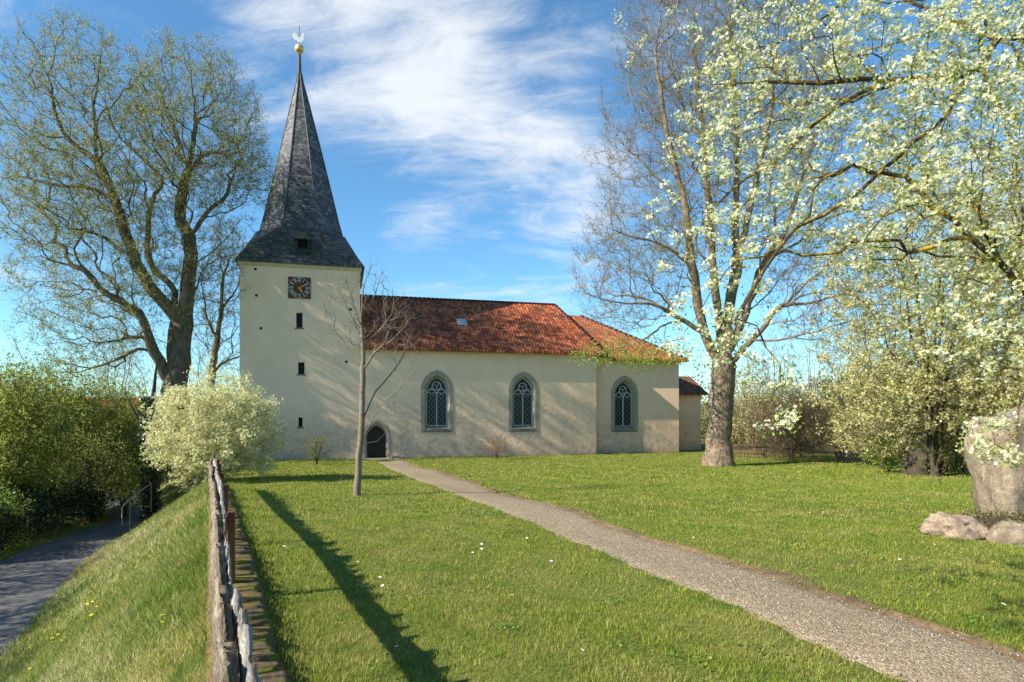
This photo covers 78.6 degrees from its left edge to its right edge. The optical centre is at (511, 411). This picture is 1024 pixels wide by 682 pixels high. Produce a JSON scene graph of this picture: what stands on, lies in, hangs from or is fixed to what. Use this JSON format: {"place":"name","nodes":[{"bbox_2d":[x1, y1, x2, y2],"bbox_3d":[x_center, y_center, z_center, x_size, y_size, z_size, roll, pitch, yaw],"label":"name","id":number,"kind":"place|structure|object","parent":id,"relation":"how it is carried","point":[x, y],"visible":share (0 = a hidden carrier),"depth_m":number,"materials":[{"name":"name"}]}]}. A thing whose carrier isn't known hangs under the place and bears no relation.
{"place":"outdoors","nodes":[
{"label":"outdoors","id":0,"kind":"place"},
{"bbox_2d":[0,490,162,658],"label":"road","id":1,"kind":"structure","parent":0,"point":[31,578],"depth_m":17.43,"materials":[{"name":"grey asphalt"}]},
{"bbox_2d":[0,424,1023,681],"bbox_3d":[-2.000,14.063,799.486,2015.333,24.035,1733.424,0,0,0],"label":"ground","id":2,"kind":"structure","parent":0,"point":[168,494],"depth_m":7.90,"materials":[{"name":"green plant"}]},
{"bbox_2d":[0,478,35,549],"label":"verge shrub","id":3,"kind":"object","parent":2,"relation":"on","point":[13,508],"visible":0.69,"depth_m":19.63,"materials":[{"name":"green plant"}]},
{"bbox_2d":[0,540,48,560],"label":"verge grass","id":4,"kind":"structure","parent":2,"relation":"on","point":[21,546],"depth_m":19.97,"materials":[{"name":"green plant"}]},
{"bbox_2d":[0,349,91,509],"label":"green bush","id":5,"kind":"object","parent":2,"relation":"on","point":[18,418],"visible":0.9,"depth_m":21.87,"materials":[{"name":"green plant"}]},
{"bbox_2d":[0,469,106,552],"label":"dark hedge","id":6,"kind":"object","parent":2,"relation":"on","point":[59,502],"visible":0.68,"depth_m":22.11,"materials":[{"name":"green plant"}]},
{"bbox_2d":[0,348,134,480],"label":"green bush","id":7,"kind":"object","parent":2,"relation":"on","point":[62,392],"visible":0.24,"depth_m":26.94,"materials":[{"name":"green plant"}]},
{"bbox_2d":[33,416,151,521],"bbox_3d":[-16.915,2.375,25.597,4.563,4.488,3.354,0,0,0],"label":"dark bush","id":8,"kind":"object","parent":2,"relation":"on","point":[95,460],"visible":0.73,"depth_m":25.39,"materials":[{"name":"green plant"}]},
{"bbox_2d":[35,353,165,509],"bbox_3d":[-19.425,1.041,29.604,6.642,7.370,6.169,0,0,0],"label":"green bush","id":9,"kind":"object","parent":2,"relation":"on","point":[131,434],"visible":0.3,"depth_m":29.10,"materials":[{"name":"green plant"}]},
{"bbox_2d":[12,397,192,463],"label":"house","id":10,"kind":"structure","parent":2,"relation":"on","point":[104,416],"depth_m":55.08,"materials":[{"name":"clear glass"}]},
{"bbox_2d":[0,474,209,681],"bbox_3d":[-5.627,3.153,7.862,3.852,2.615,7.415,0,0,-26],"label":"bank grass","id":11,"kind":"structure","parent":2,"relation":"on","point":[166,585],"depth_m":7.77,"materials":[{"name":"green plant"}]},
{"bbox_2d":[69,302,162,420],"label":"thin tree","id":12,"kind":"object","parent":2,"relation":"on","point":[115,372],"visible":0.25,"depth_m":47.89,"materials":[{"name":"brown plant"}]},
{"bbox_2d":[98,458,146,518],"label":"verge shrub","id":13,"kind":"object","parent":2,"relation":"on","point":[123,501],"visible":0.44,"depth_m":26.83,"materials":[{"name":"green plant"}]},
{"bbox_2d":[121,483,151,529],"bbox_3d":[-13.872,3.534,23.200,0.104,1.507,2.050,0,0,-3],"label":"handrail","id":14,"kind":"object","parent":2,"relation":"on","point":[129,500],"visible":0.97,"depth_m":22.60,"materials":[{"name":"metal"}]},
{"bbox_2d":[0,1,284,485],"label":"lime tree","id":15,"kind":"object","parent":2,"relation":"on","point":[179,312],"visible":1,"depth_m":36.68,"materials":[{"name":"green plant"}]},
{"bbox_2d":[98,317,192,413],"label":"thin tree","id":16,"kind":"object","parent":2,"relation":"on","point":[136,357],"visible":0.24,"depth_m":45.65,"materials":[{"name":"brown plant"}]},
{"bbox_2d":[96,380,197,491],"bbox_3d":[-19.647,1.510,33.009,5.434,6.535,4.738,0,0,0],"label":"green bush","id":17,"kind":"object","parent":2,"relation":"on","point":[164,471],"visible":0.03,"depth_m":32.80,"materials":[{"name":"green plant"}]},
{"bbox_2d":[124,363,174,520],"bbox_3d":[-15.228,1.352,26.069,2.000,6.710,1.055,0,0,21],"label":"ivy tree","id":18,"kind":"object","parent":2,"relation":"on","point":[151,476],"visible":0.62,"depth_m":25.84,"materials":[{"name":"green plant"}]},
{"bbox_2d":[161,634,209,681],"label":"bank grass","id":19,"kind":"structure","parent":2,"relation":"on","point":[188,670],"depth_m":5.10,"materials":[{"name":"green plant"}]},
{"bbox_2d":[157,330,239,426],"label":"thin tree","id":20,"kind":"object","parent":2,"relation":"on","point":[200,368],"visible":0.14,"depth_m":51.80,"materials":[{"name":"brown plant"}]},
{"bbox_2d":[137,351,291,492],"bbox_3d":[-11.300,0.514,23.550,5.900,5.532,5.234,0,0,0],"label":"blossom shrub","id":21,"kind":"object","parent":2,"relation":"on","point":[221,436],"visible":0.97,"depth_m":22.68,"materials":[{"name":"white plant"}]},
{"bbox_2d":[191,211,249,455],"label":"slim tree","id":22,"kind":"object","parent":2,"relation":"on","point":[216,340],"visible":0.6,"depth_m":43.81,"materials":[{"name":"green plant"}]},
{"bbox_2d":[208,452,261,681],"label":"log fence","id":23,"kind":"object","parent":2,"relation":"on","point":[231,629],"visible":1,"depth_m":3.43,"materials":[{"name":"grey wood"}]},
{"bbox_2d":[206,484,291,681],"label":"slab wall","id":24,"kind":"structure","parent":2,"relation":"on","point":[248,585],"depth_m":5.98,"materials":[{"name":"stone"}]},
{"bbox_2d":[296,434,335,464],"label":"shrub","id":25,"kind":"object","parent":2,"relation":"on","point":[315,456],"visible":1,"depth_m":36.41,"materials":[{"name":"green plant"}]},
{"bbox_2d":[319,257,427,495],"bbox_3d":[-3.819,-0.992,17.270,3.084,6.721,2.266,0,0,0],"label":"young tree","id":26,"kind":"object","parent":2,"relation":"on","point":[363,365],"visible":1,"depth_m":17.14,"materials":[{"name":"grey plant"}]},
{"bbox_2d":[234,25,707,460],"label":"church","id":27,"kind":"structure","parent":2,"relation":"on","point":[485,369],"depth_m":43.49,"materials":[{"name":"paint"}]},
{"bbox_2d":[480,429,515,458],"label":"bare shrub","id":28,"kind":"object","parent":2,"relation":"on","point":[499,443],"visible":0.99,"depth_m":41.44,"materials":[{"name":"brown plant"}]},
{"bbox_2d":[225,478,974,517],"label":"lawn grass","id":29,"kind":"structure","parent":2,"relation":"on","point":[249,488],"depth_m":17.14,"materials":[{"name":"green plant"}]},
{"bbox_2d":[253,481,1023,681],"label":"lawn weeds","id":30,"kind":"object","parent":2,"relation":"on","point":[671,652],"visible":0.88,"depth_m":9.61,"materials":[{"name":"green plant"}]},
{"bbox_2d":[265,590,1023,681],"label":"lawn grass","id":31,"kind":"structure","parent":2,"relation":"on","point":[285,626],"depth_m":5.78,"materials":[{"name":"green plant"}]},
{"bbox_2d":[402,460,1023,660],"bbox_3d":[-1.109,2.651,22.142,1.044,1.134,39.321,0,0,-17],"label":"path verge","id":32,"kind":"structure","parent":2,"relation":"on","point":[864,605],"depth_m":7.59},
{"bbox_2d":[436,469,1023,651],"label":"edge weeds","id":33,"kind":"object","parent":2,"relation":"on","point":[793,576],"visible":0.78,"depth_m":8.08,"materials":[{"name":"green plant"}]},
{"bbox_2d":[558,0,911,466],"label":"maple tree","id":34,"kind":"object","parent":2,"relation":"on","point":[718,449],"visible":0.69,"depth_m":35.17,"materials":[{"name":"grey plant"}]},
{"bbox_2d":[730,390,780,450],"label":"tall bush","id":35,"kind":"object","parent":2,"relation":"on","point":[744,414],"visible":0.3,"depth_m":49.76,"materials":[{"name":"green plant"}]},
{"bbox_2d":[732,346,790,454],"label":"bush","id":36,"kind":"object","parent":2,"relation":"on","point":[754,400],"visible":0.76,"depth_m":45.88,"materials":[{"name":"plant"}]},
{"bbox_2d":[736,293,816,446],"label":"poplar","id":37,"kind":"object","parent":2,"relation":"on","point":[790,363],"visible":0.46,"depth_m":54.82,"materials":[{"name":"green plant"}]},
{"bbox_2d":[743,375,817,448],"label":"tall bush","id":38,"kind":"object","parent":2,"relation":"on","point":[782,399],"visible":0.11,"depth_m":51.48,"materials":[{"name":"green plant"}]},
{"bbox_2d":[744,390,836,460],"bbox_3d":[17.818,0.874,39.997,5.806,5.164,5.642,0,0,0],"label":"reddish bush","id":39,"kind":"object","parent":2,"relation":"on","point":[795,439],"visible":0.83,"depth_m":39.70,"materials":[{"name":"brown plant"}]},
{"bbox_2d":[731,441,874,457],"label":"picket fence","id":40,"kind":"object","parent":2,"relation":"on","point":[764,453],"visible":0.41,"depth_m":43.08,"materials":[{"name":"brown wood"}]},
{"bbox_2d":[772,367,851,451],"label":"tall bush","id":41,"kind":"object","parent":2,"relation":"on","point":[808,380],"visible":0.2,"depth_m":46.72,"materials":[{"name":"green plant"}]},
{"bbox_2d":[773,302,853,442],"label":"poplar","id":42,"kind":"object","parent":2,"relation":"on","point":[809,357],"visible":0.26,"depth_m":57.84,"materials":[{"name":"green plant"}]},
{"bbox_2d":[611,0,1023,479],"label":"pear tree","id":43,"kind":"object","parent":2,"relation":"on","point":[951,73],"visible":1,"depth_m":5.37,"materials":[{"name":"white plant"}]},
{"bbox_2d":[798,367,872,455],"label":"green bush","id":44,"kind":"object","parent":2,"relation":"on","point":[829,407],"visible":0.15,"depth_m":44.16,"materials":[{"name":"green plant"}]},
{"bbox_2d":[807,304,882,431],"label":"poplar","id":45,"kind":"object","parent":2,"relation":"on","point":[840,356],"visible":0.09,"depth_m":56.09,"materials":[{"name":"green plant"}]},
{"bbox_2d":[683,355,1010,444],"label":"thicket","id":46,"kind":"object","parent":2,"relation":"on","point":[704,422],"visible":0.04,"depth_m":62.55,"materials":[{"name":"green plant"}]},
{"bbox_2d":[835,442,870,462],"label":"gate","id":47,"kind":"structure","parent":2,"relation":"on","point":[844,457],"depth_m":38.03,"materials":[{"name":"black metal"}]},
{"bbox_2d":[831,388,905,464],"bbox_3d":[20.556,0.632,35.938,4.281,5.177,4.389,0,0,34],"label":"blossoming bush","id":48,"kind":"object","parent":2,"relation":"on","point":[850,448],"visible":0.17,"depth_m":35.87,"materials":[{"name":"green plant"}]},
{"bbox_2d":[818,350,918,447],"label":"tall bush","id":49,"kind":"object","parent":2,"relation":"on","point":[842,400],"visible":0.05,"depth_m":42.40,"materials":[{"name":"green plant"}]},
{"bbox_2d":[787,256,962,469],"bbox_3d":[19.203,-2.519,32.706,8.180,11.372,7.212,0,0,0],"label":"flowering tree","id":50,"kind":"object","parent":2,"relation":"on","point":[838,387],"visible":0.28,"depth_m":33.05,"materials":[{"name":"green plant"}]},
{"bbox_2d":[858,432,916,471],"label":"weedy shrub","id":51,"kind":"object","parent":2,"relation":"on","point":[888,465],"visible":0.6,"depth_m":29.85,"materials":[{"name":"green plant"}]},
{"bbox_2d":[839,347,962,472],"bbox_3d":[18.278,-0.163,29.039,5.578,6.236,4.861,0,0,18],"label":"blossoming bush","id":52,"kind":"object","parent":2,"relation":"on","point":[900,438],"visible":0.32,"depth_m":28.83,"materials":[{"name":"green plant"}]},
{"bbox_2d":[787,107,1023,476],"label":"flowering tree","id":53,"kind":"object","parent":2,"relation":"on","point":[931,413],"visible":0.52,"depth_m":25.61,"materials":[{"name":"green plant"}]},
{"bbox_2d":[897,448,949,475],"bbox_3d":[17.752,2.359,26.977,1.668,1.559,1.837,0,0,-36],"label":"tree stump","id":54,"kind":"object","parent":2,"relation":"on","point":[917,459],"visible":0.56,"depth_m":26.68,"materials":[{"name":"wood"}]},
{"bbox_2d":[916,450,952,485],"bbox_3d":[13.585,1.835,19.985,0.780,1.246,1.072,0,0,0],"label":"tiny sapling","id":55,"kind":"object","parent":2,"relation":"on","point":[937,468],"visible":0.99,"depth_m":20.00,"materials":[{"name":"green plant"}]},
{"bbox_2d":[883,174,1023,433],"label":"flowering tree","id":56,"kind":"object","parent":2,"relation":"on","point":[915,336],"visible":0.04,"depth_m":31.26,"materials":[{"name":"green plant"}]},
{"bbox_2d":[938,432,968,474],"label":"dark shrub","id":57,"kind":"object","parent":2,"relation":"on","point":[956,465],"visible":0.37,"depth_m":26.76,"materials":[{"name":"green plant"}]},
{"bbox_2d":[885,77,1023,432],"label":"flowering tree","id":58,"kind":"object","parent":2,"relation":"on","point":[1008,205],"visible":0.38,"depth_m":23.33,"materials":[{"name":"green plant"}]},
{"bbox_2d":[920,511,988,540],"bbox_3d":[7.592,2.046,10.666,1.115,0.602,0.762,14,4,15],"label":"boulder","id":59,"kind":"object","parent":2,"relation":"on","point":[940,523],"visible":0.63,"depth_m":10.48,"materials":[{"name":"grey stone"}]},
{"bbox_2d":[895,336,1019,474],"bbox_3d":[19.484,-0.362,27.076,5.260,6.386,4.884,0,0,0],"label":"blossoming bush","id":60,"kind":"object","parent":2,"relation":"on","point":[957,435],"visible":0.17,"depth_m":26.76,"materials":[{"name":"green plant"}]},
{"bbox_2d":[917,515,1023,528],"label":"soil","id":61,"kind":"structure","parent":2,"relation":"on","point":[988,519],"depth_m":11.07,"materials":[{"name":"brown soil"}]},
{"bbox_2d":[950,509,1023,529],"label":"ground cover","id":62,"kind":"object","parent":61,"relation":"on","point":[981,513],"visible":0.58,"depth_m":11.21,"materials":[{"name":"green plant"}]},
{"bbox_2d":[932,326,1023,453],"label":"blossoming bush","id":63,"kind":"object","parent":2,"relation":"on","point":[1013,378],"visible":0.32,"depth_m":24.10,"materials":[{"name":"green plant"}]},
{"bbox_2d":[964,406,1023,516],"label":"standing stone","id":64,"kind":"object","parent":2,"relation":"on","point":[999,488],"visible":0.66,"depth_m":11.57,"materials":[{"name":"grey stone"}]},
{"bbox_2d":[985,520,1023,546],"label":"boulder","id":65,"kind":"object","parent":2,"relation":"on","point":[1010,532],"visible":0.72,"depth_m":9.97,"materials":[{"name":"grey stone"}]},
{"bbox_2d":[0,0,1023,403],"label":"sky","id":66,"kind":"structure","parent":0,"point":[451,133],"materials":[{"name":"blue"}]},
{"bbox_2d":[190,401,920,424],"bbox_3d":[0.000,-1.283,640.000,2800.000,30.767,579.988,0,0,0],"label":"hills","id":67,"kind":"structure","parent":0,"point":[701,411],"depth_m":485.91,"materials":[{"name":"green plant"}]},
{"bbox_2d":[222,452,970,480],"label":"lawn grass","id":68,"kind":"structure","parent":0,"point":[580,468],"depth_m":32.02,"materials":[{"name":"green plant"}]},
{"bbox_2d":[380,460,1023,681],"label":"gravel path","id":69,"kind":"structure","parent":0,"point":[995,671],"depth_m":6.62,"materials":[{"name":"grey gravel"}]},
{"bbox_2d":[846,328,902,372],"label":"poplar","id":70,"kind":"object","parent":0,"point":[870,356],"visible":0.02,"depth_m":49.62,"materials":[{"name":"green plant"}]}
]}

